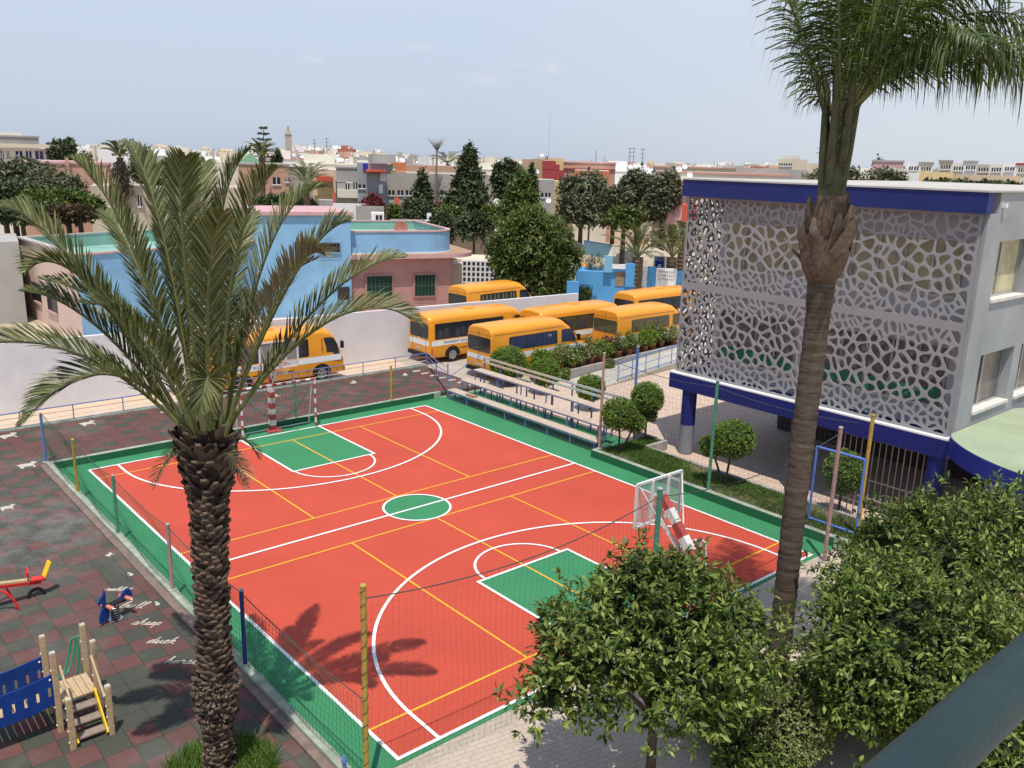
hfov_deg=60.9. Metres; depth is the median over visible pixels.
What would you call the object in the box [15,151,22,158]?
window
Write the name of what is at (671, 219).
house
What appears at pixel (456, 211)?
roadside bush
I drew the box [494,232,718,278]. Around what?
stony bank
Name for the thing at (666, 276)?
boundary wall
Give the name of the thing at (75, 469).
net post
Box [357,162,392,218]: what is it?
modern building
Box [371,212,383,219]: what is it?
guard booth
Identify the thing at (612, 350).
potted plant
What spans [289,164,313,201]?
house
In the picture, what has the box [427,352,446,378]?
railing
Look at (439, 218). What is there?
roadside bush
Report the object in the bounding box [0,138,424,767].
date palm
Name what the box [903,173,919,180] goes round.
house
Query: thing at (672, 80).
sky
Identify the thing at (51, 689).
play tower
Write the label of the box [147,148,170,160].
town house
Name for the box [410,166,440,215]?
conifer
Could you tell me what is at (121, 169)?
date palm
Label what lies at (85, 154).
leafy tree
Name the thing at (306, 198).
date palm
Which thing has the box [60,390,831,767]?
court
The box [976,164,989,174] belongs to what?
row house
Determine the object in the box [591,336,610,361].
potted plant
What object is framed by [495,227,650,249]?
dirt lot
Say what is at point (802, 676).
leafy shrub
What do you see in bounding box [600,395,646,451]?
topiary tree
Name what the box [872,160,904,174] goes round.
house
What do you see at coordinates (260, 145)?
date palm
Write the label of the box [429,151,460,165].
date palm
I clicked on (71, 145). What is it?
leafy tree
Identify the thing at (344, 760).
pipe stub
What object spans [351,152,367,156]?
town house
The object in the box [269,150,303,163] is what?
town house
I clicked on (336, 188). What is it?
street lamp
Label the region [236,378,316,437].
handball goal
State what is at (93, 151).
town house
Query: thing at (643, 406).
topiary tree
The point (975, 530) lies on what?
orange tree
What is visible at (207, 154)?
town house
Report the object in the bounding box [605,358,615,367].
trailing plant
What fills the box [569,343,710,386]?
ramp
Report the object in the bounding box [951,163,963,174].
row house
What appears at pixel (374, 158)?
town house
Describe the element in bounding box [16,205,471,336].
house
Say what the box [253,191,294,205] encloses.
leafy tree
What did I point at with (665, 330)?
leafy shrub
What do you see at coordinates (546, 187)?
house
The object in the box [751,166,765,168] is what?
town house
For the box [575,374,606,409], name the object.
topiary tree
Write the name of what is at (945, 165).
row house
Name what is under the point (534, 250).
tree
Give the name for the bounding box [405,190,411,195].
window
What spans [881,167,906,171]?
house
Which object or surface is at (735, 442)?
topiary tree
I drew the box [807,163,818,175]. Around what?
town house
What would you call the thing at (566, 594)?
court net
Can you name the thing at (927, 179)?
leafy tree
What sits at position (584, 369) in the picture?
planter wall
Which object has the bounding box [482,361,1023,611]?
schoolyard paving
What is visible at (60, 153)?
leafy tree
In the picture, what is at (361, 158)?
town house
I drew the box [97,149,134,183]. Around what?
house
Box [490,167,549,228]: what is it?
pine tree
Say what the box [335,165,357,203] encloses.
house
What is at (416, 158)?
town house
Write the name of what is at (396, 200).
pennant flag
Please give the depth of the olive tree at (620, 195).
100.05 m
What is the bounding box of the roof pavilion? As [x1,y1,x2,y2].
[240,153,258,162]
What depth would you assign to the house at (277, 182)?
105.41 m
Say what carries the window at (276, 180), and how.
in the house at (277, 182)
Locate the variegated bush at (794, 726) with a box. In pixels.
[748,676,834,767]
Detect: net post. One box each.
[39,413,47,462]
[71,438,80,492]
[111,474,121,534]
[165,523,176,591]
[239,588,249,666]
[293,380,296,417]
[359,583,368,767]
[389,365,392,400]
[596,352,605,449]
[632,346,639,431]
[653,487,662,552]
[705,379,719,490]
[820,426,843,562]
[858,414,875,531]
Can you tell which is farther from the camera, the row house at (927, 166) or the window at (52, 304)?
the row house at (927, 166)
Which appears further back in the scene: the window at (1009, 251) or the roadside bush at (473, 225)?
the roadside bush at (473, 225)
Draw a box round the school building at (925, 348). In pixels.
[669,178,1023,524]
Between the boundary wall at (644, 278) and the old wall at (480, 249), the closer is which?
the boundary wall at (644, 278)
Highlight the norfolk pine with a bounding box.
[254,126,274,162]
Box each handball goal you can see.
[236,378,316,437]
[608,537,706,646]
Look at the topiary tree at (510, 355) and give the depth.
42.10 m
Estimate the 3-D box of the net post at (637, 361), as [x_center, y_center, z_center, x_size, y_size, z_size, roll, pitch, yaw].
[5.018,0.225,35.439,0.242,3.630,0.230,-11,19,-40]
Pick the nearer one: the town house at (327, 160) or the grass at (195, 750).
the grass at (195, 750)
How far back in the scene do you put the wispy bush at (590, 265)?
68.74 m
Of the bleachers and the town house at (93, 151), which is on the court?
the bleachers
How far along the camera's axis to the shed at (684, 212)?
91.64 m
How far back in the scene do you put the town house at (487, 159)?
388.36 m
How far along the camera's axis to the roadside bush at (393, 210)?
96.86 m
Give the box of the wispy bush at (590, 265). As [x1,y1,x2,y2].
[584,252,603,270]
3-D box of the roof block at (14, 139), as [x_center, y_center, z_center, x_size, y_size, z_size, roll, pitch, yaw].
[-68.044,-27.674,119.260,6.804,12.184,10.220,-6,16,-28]
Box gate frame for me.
[807,445,866,533]
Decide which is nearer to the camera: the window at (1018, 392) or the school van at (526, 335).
the window at (1018, 392)
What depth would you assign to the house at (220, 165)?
109.26 m
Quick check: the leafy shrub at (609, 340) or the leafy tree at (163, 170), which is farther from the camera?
the leafy tree at (163, 170)
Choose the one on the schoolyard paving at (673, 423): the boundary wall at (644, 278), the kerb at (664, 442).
the kerb at (664, 442)
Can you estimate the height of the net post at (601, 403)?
3.730 m
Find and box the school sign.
[653,255,665,267]
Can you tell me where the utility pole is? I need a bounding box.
[587,184,591,240]
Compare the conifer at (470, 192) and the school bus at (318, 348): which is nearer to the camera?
the school bus at (318, 348)
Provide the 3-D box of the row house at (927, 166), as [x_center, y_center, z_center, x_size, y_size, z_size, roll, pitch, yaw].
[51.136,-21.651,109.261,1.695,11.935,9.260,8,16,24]
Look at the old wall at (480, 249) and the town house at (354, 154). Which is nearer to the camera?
the old wall at (480, 249)
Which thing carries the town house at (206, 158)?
on the ground at (30, 319)
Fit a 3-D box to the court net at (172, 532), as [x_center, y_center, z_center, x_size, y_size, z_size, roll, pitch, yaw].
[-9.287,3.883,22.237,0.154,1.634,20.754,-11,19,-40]
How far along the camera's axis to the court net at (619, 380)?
33.48 m
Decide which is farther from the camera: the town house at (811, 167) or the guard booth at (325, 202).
the town house at (811, 167)
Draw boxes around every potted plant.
[542,351,561,365]
[550,341,572,367]
[565,346,583,368]
[574,342,591,365]
[581,334,600,363]
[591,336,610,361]
[601,338,616,358]
[609,331,628,357]
[622,329,638,355]
[627,332,642,352]
[637,326,655,351]
[646,321,661,349]
[654,324,670,346]
[665,324,681,344]
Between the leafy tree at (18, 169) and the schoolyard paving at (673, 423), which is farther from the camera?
the leafy tree at (18, 169)
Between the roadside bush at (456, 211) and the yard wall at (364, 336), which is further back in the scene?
the roadside bush at (456, 211)
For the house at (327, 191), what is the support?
on the ground at (30, 319)
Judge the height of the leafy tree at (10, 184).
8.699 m
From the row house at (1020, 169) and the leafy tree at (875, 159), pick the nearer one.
the row house at (1020, 169)
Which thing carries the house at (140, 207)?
on the ground at (30, 319)
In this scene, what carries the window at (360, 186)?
in the modern building at (379, 172)
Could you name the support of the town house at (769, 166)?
on the ground at (30, 319)
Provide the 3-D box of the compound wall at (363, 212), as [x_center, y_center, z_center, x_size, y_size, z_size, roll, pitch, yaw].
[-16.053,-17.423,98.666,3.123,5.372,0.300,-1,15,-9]
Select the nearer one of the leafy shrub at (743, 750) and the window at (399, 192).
the leafy shrub at (743, 750)
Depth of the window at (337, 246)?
59.15 m
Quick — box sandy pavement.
[0,359,408,428]
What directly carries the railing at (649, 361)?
on the schoolyard paving at (673, 423)
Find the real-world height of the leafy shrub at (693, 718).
1.239 m
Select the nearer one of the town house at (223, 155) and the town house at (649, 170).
the town house at (223, 155)
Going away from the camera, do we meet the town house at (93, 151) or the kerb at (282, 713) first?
the kerb at (282, 713)
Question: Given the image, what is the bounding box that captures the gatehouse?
[576,240,634,302]
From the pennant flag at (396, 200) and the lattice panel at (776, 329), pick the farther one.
the pennant flag at (396, 200)
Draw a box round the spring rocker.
[97,588,132,623]
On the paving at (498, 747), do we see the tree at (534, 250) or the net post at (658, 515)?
the net post at (658, 515)
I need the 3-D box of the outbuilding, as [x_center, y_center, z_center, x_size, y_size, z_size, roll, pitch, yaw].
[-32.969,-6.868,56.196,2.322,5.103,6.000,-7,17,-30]
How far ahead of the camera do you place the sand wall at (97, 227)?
73.33 m
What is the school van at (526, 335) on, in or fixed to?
on the parking yard at (459, 362)
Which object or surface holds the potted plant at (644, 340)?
on the planter wall at (584, 369)
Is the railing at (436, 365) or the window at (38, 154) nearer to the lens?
the railing at (436, 365)
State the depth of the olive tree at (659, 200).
98.75 m
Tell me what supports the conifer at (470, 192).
on the ground at (30, 319)
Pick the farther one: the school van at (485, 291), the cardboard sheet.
the school van at (485, 291)
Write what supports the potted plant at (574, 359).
on the planter wall at (584, 369)
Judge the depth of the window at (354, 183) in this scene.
107.55 m
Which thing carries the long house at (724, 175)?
on the ground at (30, 319)
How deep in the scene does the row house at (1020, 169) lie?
99.70 m
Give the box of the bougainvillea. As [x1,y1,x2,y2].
[357,190,386,216]
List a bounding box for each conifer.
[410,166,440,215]
[435,139,494,213]
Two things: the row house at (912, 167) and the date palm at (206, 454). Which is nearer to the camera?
the date palm at (206, 454)
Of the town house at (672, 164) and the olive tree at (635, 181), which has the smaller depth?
the olive tree at (635, 181)
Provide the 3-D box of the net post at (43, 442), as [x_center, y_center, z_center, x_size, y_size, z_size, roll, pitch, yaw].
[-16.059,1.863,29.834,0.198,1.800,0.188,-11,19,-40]
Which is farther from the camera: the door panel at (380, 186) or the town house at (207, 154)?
the town house at (207, 154)
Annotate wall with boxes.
[0,293,578,415]
[92,206,116,231]
[333,203,365,219]
[356,206,383,219]
[390,219,424,221]
[449,230,491,254]
[452,254,578,294]
[558,341,692,381]
[567,281,578,296]
[642,266,647,287]
[646,266,656,287]
[656,268,676,285]
[676,270,697,284]
[736,168,807,179]
[777,415,1007,492]
[953,174,1020,182]
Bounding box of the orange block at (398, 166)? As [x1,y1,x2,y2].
[392,162,405,172]
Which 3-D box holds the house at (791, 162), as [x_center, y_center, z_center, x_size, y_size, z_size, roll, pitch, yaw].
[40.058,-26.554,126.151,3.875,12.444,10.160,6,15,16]
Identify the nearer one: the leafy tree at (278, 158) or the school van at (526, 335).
the school van at (526, 335)
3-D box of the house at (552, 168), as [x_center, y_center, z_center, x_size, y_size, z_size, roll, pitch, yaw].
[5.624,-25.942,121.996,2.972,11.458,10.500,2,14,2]
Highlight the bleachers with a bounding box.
[447,355,634,449]
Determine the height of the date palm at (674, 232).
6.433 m
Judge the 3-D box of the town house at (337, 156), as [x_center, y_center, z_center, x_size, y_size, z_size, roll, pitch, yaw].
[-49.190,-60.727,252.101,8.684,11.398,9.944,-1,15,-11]
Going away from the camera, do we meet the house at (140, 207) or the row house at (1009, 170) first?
the house at (140, 207)
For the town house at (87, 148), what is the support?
on the ground at (30, 319)
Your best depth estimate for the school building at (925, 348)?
27.35 m
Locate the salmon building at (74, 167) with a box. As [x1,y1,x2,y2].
[22,158,110,235]
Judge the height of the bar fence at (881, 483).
2.530 m
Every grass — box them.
[157,721,283,767]
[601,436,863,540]
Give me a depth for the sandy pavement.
37.52 m
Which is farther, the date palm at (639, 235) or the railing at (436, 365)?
the date palm at (639, 235)
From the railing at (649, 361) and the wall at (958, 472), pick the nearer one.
the wall at (958, 472)
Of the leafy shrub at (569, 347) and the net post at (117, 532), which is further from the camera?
the leafy shrub at (569, 347)
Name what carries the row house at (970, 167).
on the ground at (30, 319)
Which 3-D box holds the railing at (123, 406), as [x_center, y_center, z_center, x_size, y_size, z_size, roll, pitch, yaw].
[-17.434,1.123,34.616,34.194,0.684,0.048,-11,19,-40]
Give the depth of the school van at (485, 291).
57.42 m
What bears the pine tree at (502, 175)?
on the ground at (30, 319)
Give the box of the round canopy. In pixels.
[947,408,1023,516]
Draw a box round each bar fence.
[829,433,925,511]
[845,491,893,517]
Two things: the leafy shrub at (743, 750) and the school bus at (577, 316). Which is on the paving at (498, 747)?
the leafy shrub at (743, 750)
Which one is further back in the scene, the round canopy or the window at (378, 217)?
the window at (378, 217)
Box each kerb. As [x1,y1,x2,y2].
[0,364,427,432]
[40,391,440,767]
[591,444,849,550]
[635,431,863,520]
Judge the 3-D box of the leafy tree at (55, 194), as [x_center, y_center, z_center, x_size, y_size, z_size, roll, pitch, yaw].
[-34.484,-10.726,64.895,6.450,8.172,6.783,-11,19,-40]
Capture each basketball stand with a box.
[258,338,298,433]
[633,469,701,644]
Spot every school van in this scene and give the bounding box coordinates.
[448,280,533,303]
[466,315,588,370]
[592,302,691,349]
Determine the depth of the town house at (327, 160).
187.80 m
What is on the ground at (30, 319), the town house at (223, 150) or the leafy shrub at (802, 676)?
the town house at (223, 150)
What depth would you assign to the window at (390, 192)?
110.53 m
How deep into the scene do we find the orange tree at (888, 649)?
15.16 m
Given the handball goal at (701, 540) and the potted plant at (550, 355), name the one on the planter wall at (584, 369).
the potted plant at (550, 355)
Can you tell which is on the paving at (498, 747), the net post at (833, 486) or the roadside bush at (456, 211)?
the net post at (833, 486)
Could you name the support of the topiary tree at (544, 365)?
on the ground at (30, 319)
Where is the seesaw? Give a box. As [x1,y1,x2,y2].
[0,560,50,610]
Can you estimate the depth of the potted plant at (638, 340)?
48.47 m
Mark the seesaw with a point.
(28, 580)
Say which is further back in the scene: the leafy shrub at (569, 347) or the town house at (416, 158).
the town house at (416, 158)
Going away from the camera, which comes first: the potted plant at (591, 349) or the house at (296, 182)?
the potted plant at (591, 349)
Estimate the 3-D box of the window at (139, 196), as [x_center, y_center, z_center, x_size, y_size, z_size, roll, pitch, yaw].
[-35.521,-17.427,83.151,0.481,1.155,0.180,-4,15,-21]
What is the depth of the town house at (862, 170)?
181.42 m
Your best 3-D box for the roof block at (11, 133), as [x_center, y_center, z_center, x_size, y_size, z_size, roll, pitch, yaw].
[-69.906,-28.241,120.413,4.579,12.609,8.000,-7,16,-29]
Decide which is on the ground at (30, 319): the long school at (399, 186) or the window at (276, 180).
the long school at (399, 186)
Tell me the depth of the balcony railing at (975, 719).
0.72 m
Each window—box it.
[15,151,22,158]
[26,151,31,157]
[31,282,41,304]
[35,151,43,159]
[46,293,57,315]
[138,195,142,207]
[272,177,280,185]
[317,241,340,253]
[335,285,350,301]
[353,182,356,189]
[358,184,365,188]
[365,274,393,298]
[376,215,381,219]
[388,190,394,195]
[397,190,403,195]
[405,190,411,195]
[413,273,435,297]
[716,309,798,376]
[723,220,803,277]
[822,327,949,408]
[836,231,965,298]
[971,349,1007,414]
[989,239,1023,302]
[1012,343,1023,398]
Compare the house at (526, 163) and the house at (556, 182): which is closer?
the house at (556, 182)
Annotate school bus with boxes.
[192,323,344,391]
[408,303,519,361]
[520,300,616,343]
[614,285,699,324]
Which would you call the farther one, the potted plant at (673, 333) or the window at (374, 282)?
the window at (374, 282)
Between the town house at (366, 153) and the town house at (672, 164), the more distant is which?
the town house at (672, 164)
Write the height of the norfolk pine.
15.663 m
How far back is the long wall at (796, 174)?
104.36 m
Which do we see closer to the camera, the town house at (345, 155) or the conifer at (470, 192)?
the conifer at (470, 192)
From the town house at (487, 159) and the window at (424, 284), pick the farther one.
the town house at (487, 159)
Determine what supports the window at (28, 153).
in the long school at (33, 151)
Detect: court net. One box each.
[40,412,362,767]
[366,434,838,767]
[601,348,637,442]
[601,358,858,535]
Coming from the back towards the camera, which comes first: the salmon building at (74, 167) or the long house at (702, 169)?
the long house at (702, 169)
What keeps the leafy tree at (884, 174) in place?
on the ground at (30, 319)
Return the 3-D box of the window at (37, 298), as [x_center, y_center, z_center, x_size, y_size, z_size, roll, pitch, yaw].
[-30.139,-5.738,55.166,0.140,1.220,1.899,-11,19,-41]
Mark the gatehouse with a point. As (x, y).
(609, 282)
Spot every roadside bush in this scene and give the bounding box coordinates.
[384,202,404,219]
[399,196,431,219]
[425,209,457,240]
[432,200,466,244]
[451,208,496,253]
[480,201,501,233]
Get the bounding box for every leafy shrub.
[529,348,552,363]
[555,343,579,362]
[601,335,623,353]
[655,327,669,344]
[682,680,775,737]
[705,714,810,767]
[781,652,844,738]
[976,720,1023,767]
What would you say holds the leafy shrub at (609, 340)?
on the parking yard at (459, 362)
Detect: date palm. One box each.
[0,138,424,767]
[99,138,138,210]
[243,138,275,195]
[279,161,331,205]
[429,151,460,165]
[600,221,677,288]
[645,224,706,268]
[647,220,708,279]
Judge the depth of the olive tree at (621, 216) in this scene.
88.85 m
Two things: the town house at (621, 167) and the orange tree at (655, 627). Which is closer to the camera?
the orange tree at (655, 627)
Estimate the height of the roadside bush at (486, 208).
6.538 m
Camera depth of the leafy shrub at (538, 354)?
44.05 m
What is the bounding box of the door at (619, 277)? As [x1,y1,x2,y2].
[615,271,624,285]
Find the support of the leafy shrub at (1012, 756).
on the paving at (498, 747)
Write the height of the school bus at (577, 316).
2.720 m
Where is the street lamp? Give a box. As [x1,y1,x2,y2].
[336,181,352,202]
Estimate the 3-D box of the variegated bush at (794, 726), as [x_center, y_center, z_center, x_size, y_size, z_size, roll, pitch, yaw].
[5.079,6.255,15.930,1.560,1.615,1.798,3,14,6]
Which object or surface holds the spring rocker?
on the playground floor
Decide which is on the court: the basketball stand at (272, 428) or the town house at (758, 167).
the basketball stand at (272, 428)
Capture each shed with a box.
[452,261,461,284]
[679,203,696,250]
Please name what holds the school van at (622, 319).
on the parking yard at (459, 362)
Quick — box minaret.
[285,126,291,155]
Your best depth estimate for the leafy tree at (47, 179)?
72.01 m
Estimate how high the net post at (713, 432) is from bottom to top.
3.800 m
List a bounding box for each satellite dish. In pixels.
[394,221,407,229]
[676,166,681,174]
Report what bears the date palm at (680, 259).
on the ground at (30, 319)
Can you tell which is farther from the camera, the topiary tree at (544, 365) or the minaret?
the minaret
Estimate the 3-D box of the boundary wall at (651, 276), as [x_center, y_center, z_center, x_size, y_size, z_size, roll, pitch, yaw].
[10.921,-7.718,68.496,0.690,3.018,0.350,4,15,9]
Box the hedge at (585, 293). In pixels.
[578,284,655,300]
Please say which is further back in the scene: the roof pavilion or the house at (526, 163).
the house at (526, 163)
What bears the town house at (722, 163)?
on the ground at (30, 319)
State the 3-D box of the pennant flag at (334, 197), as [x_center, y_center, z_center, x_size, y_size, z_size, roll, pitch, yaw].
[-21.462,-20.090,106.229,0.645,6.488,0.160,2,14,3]
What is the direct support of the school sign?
on the ground at (30, 319)
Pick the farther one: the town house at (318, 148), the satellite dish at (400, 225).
the town house at (318, 148)
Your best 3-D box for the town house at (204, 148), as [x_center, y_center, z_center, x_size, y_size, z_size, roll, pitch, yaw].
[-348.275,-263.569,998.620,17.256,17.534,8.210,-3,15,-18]
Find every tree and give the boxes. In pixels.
[0,149,58,235]
[0,176,35,233]
[0,198,50,303]
[9,184,93,233]
[21,163,94,233]
[42,202,96,233]
[45,137,72,160]
[62,136,78,155]
[77,149,92,160]
[78,189,107,232]
[127,146,153,183]
[149,152,180,185]
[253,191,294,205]
[269,146,283,162]
[292,197,319,205]
[426,137,444,201]
[482,200,587,295]
[488,156,525,200]
[489,345,529,384]
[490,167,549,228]
[490,525,808,767]
[526,161,540,197]
[528,357,561,387]
[554,167,611,243]
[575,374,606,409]
[598,183,634,243]
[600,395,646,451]
[601,204,645,263]
[619,162,654,245]
[629,380,664,439]
[635,165,692,249]
[697,418,756,484]
[780,527,1023,767]
[801,165,864,179]
[803,469,1023,667]
[821,446,862,509]
[861,165,909,180]
[869,153,882,173]
[922,176,960,182]
[957,177,988,183]
[981,178,1023,184]
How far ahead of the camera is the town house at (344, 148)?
949.75 m
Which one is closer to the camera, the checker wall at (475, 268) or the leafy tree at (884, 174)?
the checker wall at (475, 268)
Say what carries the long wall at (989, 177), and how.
on the ground at (30, 319)
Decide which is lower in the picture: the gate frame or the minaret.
the gate frame
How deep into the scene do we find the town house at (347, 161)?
199.45 m
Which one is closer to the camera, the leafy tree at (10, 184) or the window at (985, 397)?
the window at (985, 397)
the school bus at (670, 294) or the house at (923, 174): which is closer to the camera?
the school bus at (670, 294)
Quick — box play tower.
[0,622,114,750]
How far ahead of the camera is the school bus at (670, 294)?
57.36 m
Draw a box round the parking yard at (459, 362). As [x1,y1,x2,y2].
[391,311,714,396]
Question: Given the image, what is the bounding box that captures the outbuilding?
[0,233,27,323]
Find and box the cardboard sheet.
[465,393,477,397]
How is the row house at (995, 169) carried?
on the ground at (30, 319)
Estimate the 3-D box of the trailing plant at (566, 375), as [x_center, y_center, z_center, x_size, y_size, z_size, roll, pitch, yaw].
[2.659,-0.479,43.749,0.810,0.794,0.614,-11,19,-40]
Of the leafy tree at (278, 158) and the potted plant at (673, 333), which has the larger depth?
the leafy tree at (278, 158)
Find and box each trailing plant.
[560,367,571,380]
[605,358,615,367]
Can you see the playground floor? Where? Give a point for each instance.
(145, 646)
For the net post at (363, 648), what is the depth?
14.29 m
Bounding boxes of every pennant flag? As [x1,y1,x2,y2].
[333,192,337,202]
[394,196,399,204]
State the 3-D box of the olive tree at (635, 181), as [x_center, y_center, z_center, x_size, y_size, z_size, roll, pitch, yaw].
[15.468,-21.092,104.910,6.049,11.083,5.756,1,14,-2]
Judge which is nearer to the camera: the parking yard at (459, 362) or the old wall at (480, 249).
the parking yard at (459, 362)
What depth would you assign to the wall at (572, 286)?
60.06 m
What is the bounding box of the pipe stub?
[341,755,346,767]
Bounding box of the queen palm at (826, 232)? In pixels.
[746,0,1023,684]
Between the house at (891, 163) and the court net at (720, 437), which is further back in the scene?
the house at (891, 163)
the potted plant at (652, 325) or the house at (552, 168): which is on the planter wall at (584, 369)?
the potted plant at (652, 325)
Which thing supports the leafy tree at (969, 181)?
on the ground at (30, 319)
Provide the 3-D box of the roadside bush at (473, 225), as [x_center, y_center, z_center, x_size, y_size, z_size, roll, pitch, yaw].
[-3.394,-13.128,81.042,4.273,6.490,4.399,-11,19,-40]
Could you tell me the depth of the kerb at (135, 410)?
36.61 m
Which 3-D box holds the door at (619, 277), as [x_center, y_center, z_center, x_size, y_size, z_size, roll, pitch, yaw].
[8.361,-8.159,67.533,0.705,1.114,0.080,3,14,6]
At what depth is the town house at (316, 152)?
405.08 m
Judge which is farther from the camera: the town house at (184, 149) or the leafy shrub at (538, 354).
the town house at (184, 149)
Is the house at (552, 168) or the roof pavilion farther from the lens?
the house at (552, 168)
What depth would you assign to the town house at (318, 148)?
642.81 m
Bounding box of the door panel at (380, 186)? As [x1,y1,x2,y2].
[379,185,382,193]
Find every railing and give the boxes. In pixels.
[0,353,425,429]
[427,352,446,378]
[617,338,696,381]
[861,631,1023,767]
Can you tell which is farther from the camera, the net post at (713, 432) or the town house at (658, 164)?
the town house at (658, 164)
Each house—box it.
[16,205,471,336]
[80,145,93,150]
[90,144,113,146]
[90,147,162,183]
[90,183,241,229]
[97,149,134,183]
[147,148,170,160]
[152,143,170,148]
[174,147,187,151]
[188,149,212,156]
[199,161,238,184]
[200,146,215,154]
[200,155,219,160]
[212,149,269,162]
[218,148,234,152]
[238,162,289,204]
[247,142,263,159]
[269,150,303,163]
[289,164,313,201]
[291,150,356,168]
[292,146,308,154]
[309,150,323,153]
[311,145,325,153]
[312,168,335,202]
[328,153,347,162]
[330,144,340,153]
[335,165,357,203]
[337,144,355,151]
[337,152,362,159]
[339,157,367,163]
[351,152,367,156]
[351,155,367,159]
[357,150,422,164]
[360,150,376,156]
[375,149,386,153]
[409,155,419,163]
[418,156,450,165]
[481,162,495,172]
[483,156,503,162]
[522,159,542,177]
[536,178,553,216]
[542,156,563,200]
[553,180,560,223]
[563,161,616,241]
[572,169,609,244]
[604,157,642,186]
[631,168,652,174]
[648,166,735,244]
[651,170,791,256]
[652,162,664,168]
[664,179,686,252]
[665,163,676,165]
[713,162,730,166]
[717,162,742,167]
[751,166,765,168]
[766,163,777,167]
[777,156,807,169]
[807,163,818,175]
[856,168,869,179]
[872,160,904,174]
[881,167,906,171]
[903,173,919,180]
[907,163,918,172]
[918,170,952,180]
[919,162,933,171]
[938,160,953,172]
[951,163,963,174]
[963,160,978,174]
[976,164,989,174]
[988,164,1002,175]
[1002,164,1016,175]
[1015,163,1023,184]
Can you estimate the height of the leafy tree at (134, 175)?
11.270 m
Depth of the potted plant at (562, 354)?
44.18 m
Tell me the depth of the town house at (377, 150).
1023.08 m
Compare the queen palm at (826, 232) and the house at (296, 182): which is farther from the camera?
the house at (296, 182)
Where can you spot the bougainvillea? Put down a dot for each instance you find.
(372, 199)
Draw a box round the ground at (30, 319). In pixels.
[0,203,714,390]
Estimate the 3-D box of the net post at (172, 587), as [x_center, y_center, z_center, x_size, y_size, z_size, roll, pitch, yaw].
[-8.271,4.202,21.077,0.198,1.800,0.188,-11,19,-40]
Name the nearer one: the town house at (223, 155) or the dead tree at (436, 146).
the dead tree at (436, 146)
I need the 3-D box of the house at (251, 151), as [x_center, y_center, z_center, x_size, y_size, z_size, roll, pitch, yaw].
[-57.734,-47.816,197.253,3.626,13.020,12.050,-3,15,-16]
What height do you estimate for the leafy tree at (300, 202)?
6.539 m
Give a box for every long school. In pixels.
[0,143,59,235]
[387,171,495,230]
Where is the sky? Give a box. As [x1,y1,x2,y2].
[0,0,1023,171]
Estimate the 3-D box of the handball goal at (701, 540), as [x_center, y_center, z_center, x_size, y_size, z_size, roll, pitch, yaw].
[3.445,4.905,20.011,3.176,2.043,0.440,-11,19,-40]
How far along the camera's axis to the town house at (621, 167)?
185.01 m
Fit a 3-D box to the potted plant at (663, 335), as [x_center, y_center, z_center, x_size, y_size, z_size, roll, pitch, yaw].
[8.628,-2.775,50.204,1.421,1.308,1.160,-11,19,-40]
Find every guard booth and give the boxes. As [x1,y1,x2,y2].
[319,199,332,205]
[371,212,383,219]
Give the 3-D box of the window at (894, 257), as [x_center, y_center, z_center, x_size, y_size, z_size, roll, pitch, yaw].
[11.685,-3.752,26.848,0.088,1.740,4.360,-11,19,-40]
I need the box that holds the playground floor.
[0,366,481,767]
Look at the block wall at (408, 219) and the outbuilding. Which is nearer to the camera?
the outbuilding
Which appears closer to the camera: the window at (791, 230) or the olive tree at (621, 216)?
the window at (791, 230)
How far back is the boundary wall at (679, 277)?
67.78 m
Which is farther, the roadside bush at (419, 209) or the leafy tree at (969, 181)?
the roadside bush at (419, 209)
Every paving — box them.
[395,549,1014,767]
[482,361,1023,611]
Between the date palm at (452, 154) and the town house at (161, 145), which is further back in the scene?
the town house at (161, 145)
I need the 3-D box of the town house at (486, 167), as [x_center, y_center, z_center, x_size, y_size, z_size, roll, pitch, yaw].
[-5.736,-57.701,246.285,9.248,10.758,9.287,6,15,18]
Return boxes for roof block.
[0,132,20,135]
[0,135,39,148]
[406,165,457,172]
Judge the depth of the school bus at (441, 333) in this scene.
47.16 m
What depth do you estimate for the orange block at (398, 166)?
111.72 m
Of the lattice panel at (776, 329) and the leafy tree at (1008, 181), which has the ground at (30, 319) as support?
the leafy tree at (1008, 181)
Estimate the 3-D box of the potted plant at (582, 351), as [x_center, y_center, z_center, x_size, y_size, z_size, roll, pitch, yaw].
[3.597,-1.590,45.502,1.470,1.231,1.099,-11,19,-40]

